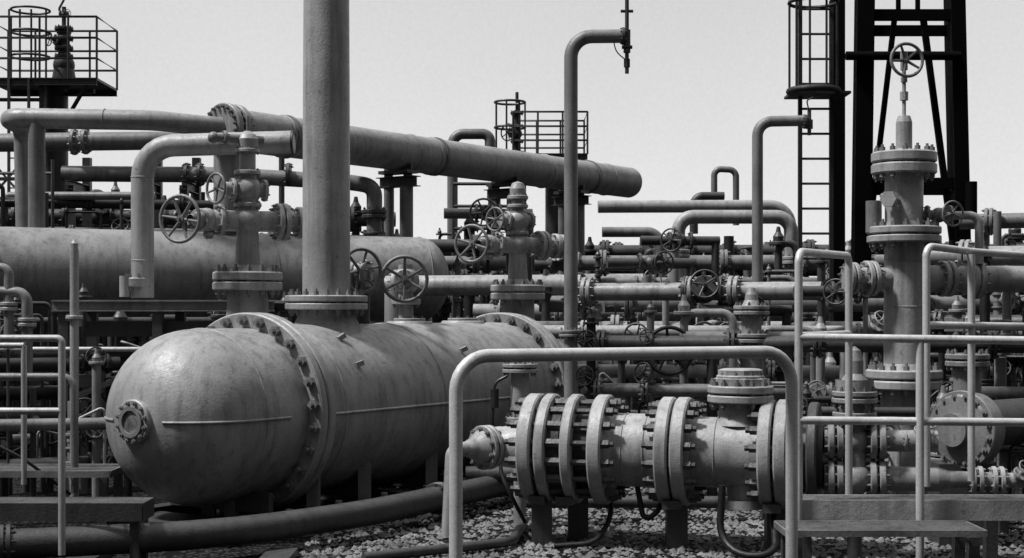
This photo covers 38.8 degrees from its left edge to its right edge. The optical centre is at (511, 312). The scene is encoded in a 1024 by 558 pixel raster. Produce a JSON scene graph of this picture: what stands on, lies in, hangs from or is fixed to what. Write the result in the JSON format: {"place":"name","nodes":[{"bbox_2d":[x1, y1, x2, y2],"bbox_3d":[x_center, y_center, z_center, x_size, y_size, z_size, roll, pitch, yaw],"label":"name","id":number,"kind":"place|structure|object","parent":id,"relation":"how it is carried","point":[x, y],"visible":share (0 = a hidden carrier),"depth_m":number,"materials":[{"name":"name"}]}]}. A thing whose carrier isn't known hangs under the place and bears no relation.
{"place":"outdoors","nodes":[
{"label":"outdoors","id":0,"kind":"place"},
{"bbox_2d":[0,263,105,495],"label":"bore piping","id":1,"kind":"object","parent":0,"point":[27,318],"visible":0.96,"depth_m":11.67,"materials":[{"name":"paint"}]},
{"bbox_2d":[0,335,139,555],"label":"guard railing","id":2,"kind":"object","parent":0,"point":[61,349],"visible":0.85,"depth_m":8.99,"materials":[{"name":"metal"}]},
{"bbox_2d":[0,313,1023,557],"bbox_3d":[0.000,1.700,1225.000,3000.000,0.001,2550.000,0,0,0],"label":"gravel ground","id":3,"kind":"structure","parent":0,"point":[250,551],"depth_m":10.99,"materials":[{"name":"grey gravel"}]},
{"bbox_2d":[0,0,117,208],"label":"access platform","id":4,"kind":"structure","parent":3,"relation":"on","point":[59,87],"depth_m":29.77,"materials":[{"name":"paint"}]},
{"bbox_2d":[0,464,122,524],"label":"steel walkway","id":5,"kind":"structure","parent":3,"relation":"on","point":[103,473],"depth_m":11.07,"materials":[{"name":"grey metal"}]},
{"bbox_2d":[0,342,131,496],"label":"pipe manifold","id":6,"kind":"object","parent":3,"relation":"on","point":[96,362],"visible":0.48,"depth_m":12.42,"materials":[{"name":"paint"}]},
{"bbox_2d":[66,239,82,496],"bbox_3d":[-3.610,0.545,12.000,0.140,2.310,0.140,0,0,0],"label":"marker post","id":7,"kind":"object","parent":3,"relation":"on","point":[74,317],"visible":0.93,"depth_m":11.97,"materials":[{"name":"metal"}]},
{"bbox_2d":[0,497,153,557],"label":"steel walkway","id":8,"kind":"structure","parent":3,"relation":"on","point":[135,512],"depth_m":9.58,"materials":[{"name":"metal"}]},
{"bbox_2d":[0,183,212,406],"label":"pipe manifold","id":9,"kind":"object","parent":3,"relation":"on","point":[121,204],"visible":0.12,"depth_m":21.21,"materials":[{"name":"paint"}]},
{"bbox_2d":[0,299,225,494],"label":"pipe manifold","id":10,"kind":"object","parent":3,"relation":"on","point":[47,396],"visible":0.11,"depth_m":13.62,"materials":[{"name":"paint"}]},
{"bbox_2d":[3,283,294,456],"bbox_3d":[-4.116,0.693,15.672,3.999,2.013,0.859,0,0,-24],"label":"pipe manifold","id":11,"kind":"object","parent":3,"relation":"on","point":[50,321],"visible":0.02,"depth_m":15.35,"materials":[{"name":"paint"}]},
{"bbox_2d":[51,300,287,500],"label":"support platform","id":12,"kind":"structure","parent":3,"relation":"on","point":[154,328],"depth_m":13.12,"materials":[{"name":"paint"}]},
{"bbox_2d":[119,130,295,297],"bbox_3d":[-2.917,-0.944,13.970,1.666,1.607,0.285,0,0,0],"label":"gooseneck pipe","id":13,"kind":"object","parent":12,"relation":"on","point":[138,280],"visible":1,"depth_m":13.90,"materials":[{"name":"metal"}]},
{"bbox_2d":[5,189,361,346],"bbox_3d":[-7.000,-0.360,28.499,8.063,4.120,0.916,0,0,-7],"label":"pipe manifold","id":14,"kind":"object","parent":3,"relation":"on","point":[104,341],"visible":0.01,"depth_m":28.43,"materials":[{"name":"paint"}]},
{"bbox_2d":[0,129,386,346],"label":"pipe rack","id":15,"kind":"object","parent":3,"relation":"on","point":[193,178],"visible":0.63,"depth_m":21.96,"materials":[{"name":"metal"}]},
{"bbox_2d":[6,182,395,407],"bbox_3d":[-5.761,-0.296,24.398,7.665,3.993,1.010,0,0,-7],"label":"pipe manifold","id":16,"kind":"object","parent":3,"relation":"on","point":[110,216],"visible":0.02,"depth_m":24.32,"materials":[{"name":"paint"}]},
{"bbox_2d":[0,227,448,432],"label":"horizontal storage tank","id":17,"kind":"object","parent":3,"relation":"on","point":[37,260],"visible":0.4,"depth_m":19.09,"materials":[{"name":"metal"}]},
{"bbox_2d":[0,159,524,407],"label":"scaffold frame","id":18,"kind":"object","parent":3,"relation":"on","point":[51,201],"visible":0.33,"depth_m":25.97,"materials":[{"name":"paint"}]},
{"bbox_2d":[279,158,284,203],"bbox_3d":[-4.750,-1.750,30.000,0.120,2.900,0.120,0,0,0],"label":"pipe","id":19,"kind":"object","parent":3,"relation":"on","point":[281,188],"depth_m":29.95,"materials":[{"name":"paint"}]},
{"bbox_2d":[109,470,465,546],"bbox_3d":[-1.159,1.595,13.205,1.380,0.190,5.650,0,0,32],"label":"steel skid frame","id":20,"kind":"object","parent":3,"relation":"on","point":[165,512],"visible":0.12,"depth_m":11.90,"materials":[{"name":"grey metal"}]},
{"bbox_2d":[0,103,641,295],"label":"elevated header pipe","id":21,"kind":"object","parent":3,"relation":"on","point":[406,156],"visible":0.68,"depth_m":21.96,"materials":[{"name":"metal"}]},
{"bbox_2d":[104,310,585,516],"bbox_3d":[-1.147,0.790,13.224,1.600,1.780,6.205,0,0,32],"label":"pressure vessel","id":22,"kind":"object","parent":3,"relation":"on","point":[232,415],"visible":0.91,"depth_m":11.34,"materials":[{"name":"paint"}]},
{"bbox_2d":[159,116,302,315],"bbox_3d":[-2.325,-0.735,12.567,1.296,1.930,0.600,0,0,-44],"label":"wellhead valve tree","id":23,"kind":"object","parent":22,"relation":"on","point":[247,282],"visible":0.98,"depth_m":12.48,"materials":[{"name":"paint"}]},
{"bbox_2d":[285,0,367,315],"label":"vent stack","id":24,"kind":"object","parent":22,"relation":"on","point":[326,184],"visible":0.96,"depth_m":12.32,"materials":[{"name":"paint"}]},
{"bbox_2d":[350,247,381,323],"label":"gate valve","id":25,"kind":"object","parent":22,"relation":"on","point":[361,275],"visible":0.77,"depth_m":12.89,"materials":[{"name":"paint"}]},
{"bbox_2d":[380,255,428,317],"bbox_3d":[-0.960,-0.008,13.401,0.433,1.016,0.877,0,0,0],"label":"gate valve","id":26,"kind":"object","parent":22,"relation":"on","point":[405,282],"visible":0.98,"depth_m":13.01,"materials":[{"name":"paint"}]},
{"bbox_2d":[454,181,563,319],"bbox_3d":[0.035,-0.440,15.174,0.570,1.860,1.234,0,0,44],"label":"wellhead valve tree","id":27,"kind":"object","parent":22,"relation":"on","point":[518,292],"visible":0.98,"depth_m":15.09,"materials":[{"name":"paint"}]},
{"bbox_2d":[0,466,727,557],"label":"ground pipeline","id":28,"kind":"object","parent":3,"relation":"on","point":[98,541],"visible":0.6,"depth_m":10.08,"materials":[{"name":"paint"}]},
{"bbox_2d":[370,222,562,323],"bbox_3d":[-0.578,0.155,22.024,3.592,3.090,0.776,0,0,-6],"label":"pipe manifold","id":29,"kind":"object","parent":3,"relation":"on","point":[445,245],"visible":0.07,"depth_m":21.97,"materials":[{"name":"paint"}]},
{"bbox_2d":[447,129,494,273],"bbox_3d":[-0.925,-2.485,33.000,1.090,3.370,0.240,0,0,0],"label":"gooseneck pipe","id":30,"kind":"object","parent":3,"relation":"on","point":[487,136],"visible":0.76,"depth_m":32.90,"materials":[{"name":"metal"}]},
{"bbox_2d":[444,198,532,280],"bbox_3d":[-0.269,0.209,16.420,1.012,2.982,0.426,0,0,0],"label":"gate valve","id":31,"kind":"object","parent":3,"relation":"on","point":[476,213],"visible":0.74,"depth_m":16.41,"materials":[{"name":"paint"}]},
{"bbox_2d":[490,362,537,527],"bbox_3d":[0.016,1.001,11.500,0.373,1.398,0.280,0,0,0],"label":"instrument standpipe","id":32,"kind":"object","parent":3,"relation":"on","point":[519,371],"visible":0.54,"depth_m":11.44,"materials":[{"name":"metal"}]},
{"bbox_2d":[494,92,588,295],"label":"access platform","id":33,"kind":"structure","parent":3,"relation":"on","point":[514,132],"depth_m":34.64,"materials":[{"name":"paint"}]},
{"bbox_2d":[99,228,1023,346],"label":"pipe manifold","id":34,"kind":"object","parent":3,"relation":"on","point":[1018,240],"visible":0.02,"depth_m":44.14,"materials":[{"name":"paint"}]},
{"bbox_2d":[559,0,632,397],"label":"gooseneck pipe","id":35,"kind":"object","parent":3,"relation":"on","point":[574,46],"visible":0.92,"depth_m":13.94,"materials":[{"name":"metal"}]},
{"bbox_2d":[384,269,822,322],"bbox_3d":[0.904,0.530,19.773,4.863,2.340,8.734,0,0,0],"label":"pipeline spool","id":36,"kind":"object","parent":3,"relation":"on","point":[722,290],"visible":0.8,"depth_m":16.16,"materials":[{"name":"paint"}]},
{"bbox_2d":[578,312,646,409],"bbox_3d":[0.088,0.846,15.609,3.392,1.708,0.825,0,0,-42],"label":"pipe manifold","id":37,"kind":"object","parent":3,"relation":"on","point":[634,402],"visible":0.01,"depth_m":16.33,"materials":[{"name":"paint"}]},
{"bbox_2d":[449,346,797,557],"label":"guard railing","id":38,"kind":"object","parent":3,"relation":"on","point":[466,365],"visible":1,"depth_m":7.32,"materials":[{"name":"metal"}]},
{"bbox_2d":[441,368,826,549],"bbox_3d":[0.898,1.050,10.586,2.718,1.300,0.852,0,0,14],"label":"flanged pipeline","id":39,"kind":"object","parent":3,"relation":"on","point":[574,453],"visible":0.94,"depth_m":10.33,"materials":[{"name":"paint"}]},
{"bbox_2d":[499,466,778,557],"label":"rubber hose","id":40,"kind":"object","parent":3,"relation":"on","point":[729,546],"visible":0.88,"depth_m":10.22,"materials":[{"name":"rubber"}]},
{"bbox_2d":[607,322,693,383],"bbox_3d":[1.359,0.900,14.691,1.012,1.600,0.430,0,0,0],"label":"gate valve","id":41,"kind":"object","parent":3,"relation":"on","point":[690,380],"visible":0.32,"depth_m":14.57,"materials":[{"name":"paint"}]},
{"bbox_2d":[606,251,696,400],"bbox_3d":[1.561,0.510,16.194,1.012,2.380,0.425,0,0,0],"label":"gate valve","id":42,"kind":"object","parent":3,"relation":"on","point":[661,263],"visible":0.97,"depth_m":16.21,"materials":[{"name":"paint"}]},
{"bbox_2d":[640,228,719,410],"bbox_3d":[2.110,0.324,18.177,1.012,2.751,0.435,0,0,0],"label":"gate valve","id":43,"kind":"object","parent":3,"relation":"on","point":[670,240],"visible":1,"depth_m":18.22,"materials":[{"name":"paint"}]},
{"bbox_2d":[645,325,717,495],"bbox_3d":[1.386,0.908,13.223,1.012,1.584,0.428,0,0,0],"label":"gate valve","id":44,"kind":"object","parent":3,"relation":"on","point":[712,368],"visible":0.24,"depth_m":13.16,"materials":[{"name":"paint"}]},
{"bbox_2d":[598,192,797,355],"bbox_3d":[2.822,-0.144,22.450,3.045,3.691,3.240,0,0,0],"label":"pipe loop","id":45,"kind":"object","parent":3,"relation":"on","point":[706,208],"visible":0.38,"depth_m":21.91,"materials":[{"name":"paint"}]},
{"bbox_2d":[382,228,1023,357],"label":"pipe manifold","id":46,"kind":"object","parent":3,"relation":"on","point":[591,248],"visible":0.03,"depth_m":28.65,"materials":[{"name":"paint"}]},
{"bbox_2d":[694,321,713,325],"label":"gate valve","id":47,"kind":"object","parent":3,"relation":"on","point":[703,322],"visible":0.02,"depth_m":14.63,"materials":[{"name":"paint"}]},
{"bbox_2d":[432,219,1023,407],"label":"pipe manifold","id":48,"kind":"object","parent":3,"relation":"on","point":[730,262],"visible":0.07,"depth_m":23.49,"materials":[{"name":"paint"}]},
{"bbox_2d":[683,288,794,369],"bbox_3d":[2.190,0.740,13.000,1.318,1.920,0.340,0,0,0],"label":"block valve","id":49,"kind":"object","parent":3,"relation":"on","point":[751,311],"visible":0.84,"depth_m":12.92,"materials":[{"name":"paint"}]},
{"bbox_2d":[473,227,1016,400],"bbox_3d":[3.807,0.276,19.153,8.647,2.848,0.903,0,0,5],"label":"pipe manifold","id":50,"kind":"object","parent":3,"relation":"on","point":[779,242],"visible":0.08,"depth_m":19.23,"materials":[{"name":"paint"}]},
{"bbox_2d":[699,296,792,398],"bbox_3d":[2.539,0.758,15.720,1.012,1.885,0.422,0,0,0],"label":"gate valve","id":51,"kind":"object","parent":3,"relation":"on","point":[784,312],"visible":0.07,"depth_m":15.79,"materials":[{"name":"paint"}]},
{"bbox_2d":[537,249,1023,409],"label":"pipe manifold","id":52,"kind":"object","parent":3,"relation":"on","point":[822,307],"visible":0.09,"depth_m":16.69,"materials":[{"name":"paint"}]},
{"bbox_2d":[543,296,1021,467],"bbox_3d":[2.954,0.699,14.538,5.386,2.002,0.861,0,0,9],"label":"pipe manifold","id":53,"kind":"object","parent":3,"relation":"on","point":[772,371],"visible":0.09,"depth_m":14.60,"materials":[{"name":"paint"}]},
{"bbox_2d":[752,97,812,325],"bbox_3d":[2.953,-0.329,15.999,0.715,4.057,0.212,0,0,0],"label":"gooseneck pipe","id":54,"kind":"object","parent":3,"relation":"on","point":[804,121],"visible":0.53,"depth_m":15.95,"materials":[{"name":"metal"}]},
{"bbox_2d":[575,295,1023,495],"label":"pipe manifold","id":55,"kind":"object","parent":3,"relation":"on","point":[647,390],"visible":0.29,"depth_m":13.00,"materials":[{"name":"paint"}]},
{"bbox_2d":[784,0,850,358],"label":"caged ladder","id":56,"kind":"object","parent":3,"relation":"on","point":[800,91],"visible":0.76,"depth_m":17.47,"materials":[{"name":"metal"}]},
{"bbox_2d":[793,278,883,304],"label":"gate valve","id":57,"kind":"object","parent":3,"relation":"on","point":[829,291],"visible":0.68,"depth_m":14.18,"materials":[{"name":"paint"}]},
{"bbox_2d":[774,520,987,557],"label":"stair tread","id":58,"kind":"object","parent":3,"relation":"on","point":[958,531],"visible":0.9,"depth_m":8.11,"materials":[{"name":"paint"}]},
{"bbox_2d":[761,376,1023,533],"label":"pipe manifold","id":59,"kind":"object","parent":3,"relation":"on","point":[808,399],"visible":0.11,"depth_m":11.34,"materials":[{"name":"paint"}]},
{"bbox_2d":[834,0,976,406],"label":"drilling mast","id":60,"kind":"object","parent":3,"relation":"on","point":[953,182],"visible":0.66,"depth_m":17.92,"materials":[{"name":"metal"}]},
{"bbox_2d":[795,243,1023,557],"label":"guard railing","id":61,"kind":"object","parent":3,"relation":"on","point":[923,421],"visible":0.93,"depth_m":8.49,"materials":[{"name":"metal"}]},
{"bbox_2d":[802,495,1023,557],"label":"steel walkway","id":62,"kind":"structure","parent":3,"relation":"on","point":[936,507],"depth_m":8.50,"materials":[{"name":"metal"}]},
{"bbox_2d":[823,346,1023,557],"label":"valve manifold","id":63,"kind":"object","parent":3,"relation":"on","point":[872,475],"visible":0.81,"depth_m":9.90,"materials":[{"name":"paint"}]},
{"bbox_2d":[837,42,1023,494],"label":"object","id":64,"kind":"object","parent":3,"relation":"on","point":[905,233],"visible":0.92,"depth_m":11.86,"materials":[{"name":"paint"}]},
{"bbox_2d":[928,349,1023,546],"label":"centrifugal pump","id":65,"kind":"object","parent":3,"relation":"on","point":[990,442],"visible":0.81,"depth_m":10.55,"materials":[{"name":"paint"}]},
{"bbox_2d":[930,239,1023,494],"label":"pipe manifold","id":66,"kind":"object","parent":3,"relation":"on","point":[957,310],"visible":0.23,"depth_m":12.85,"materials":[{"name":"paint"}]},
{"bbox_2d":[930,265,1023,469],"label":"pipe manifold","id":67,"kind":"object","parent":3,"relation":"on","point":[937,314],"visible":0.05,"depth_m":14.07,"materials":[{"name":"paint"}]},
{"bbox_2d":[959,208,1023,463],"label":"pipe manifold","id":68,"kind":"object","parent":3,"relation":"on","point":[995,222],"visible":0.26,"depth_m":15.79,"materials":[{"name":"paint"}]},
{"bbox_2d":[0,0,1023,276],"label":"sky","id":69,"kind":"structure","parent":0,"point":[697,86],"materials":[{"name":"white"}]},
{"bbox_2d":[711,166,738,224],"bbox_3d":[3.663,-2.009,25.000,0.485,1.019,0.110,0,0,0],"label":"gooseneck pipe","id":70,"kind":"object","parent":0,"point":[725,169],"visible":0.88,"depth_m":24.95,"materials":[{"name":"metal"}]}
]}

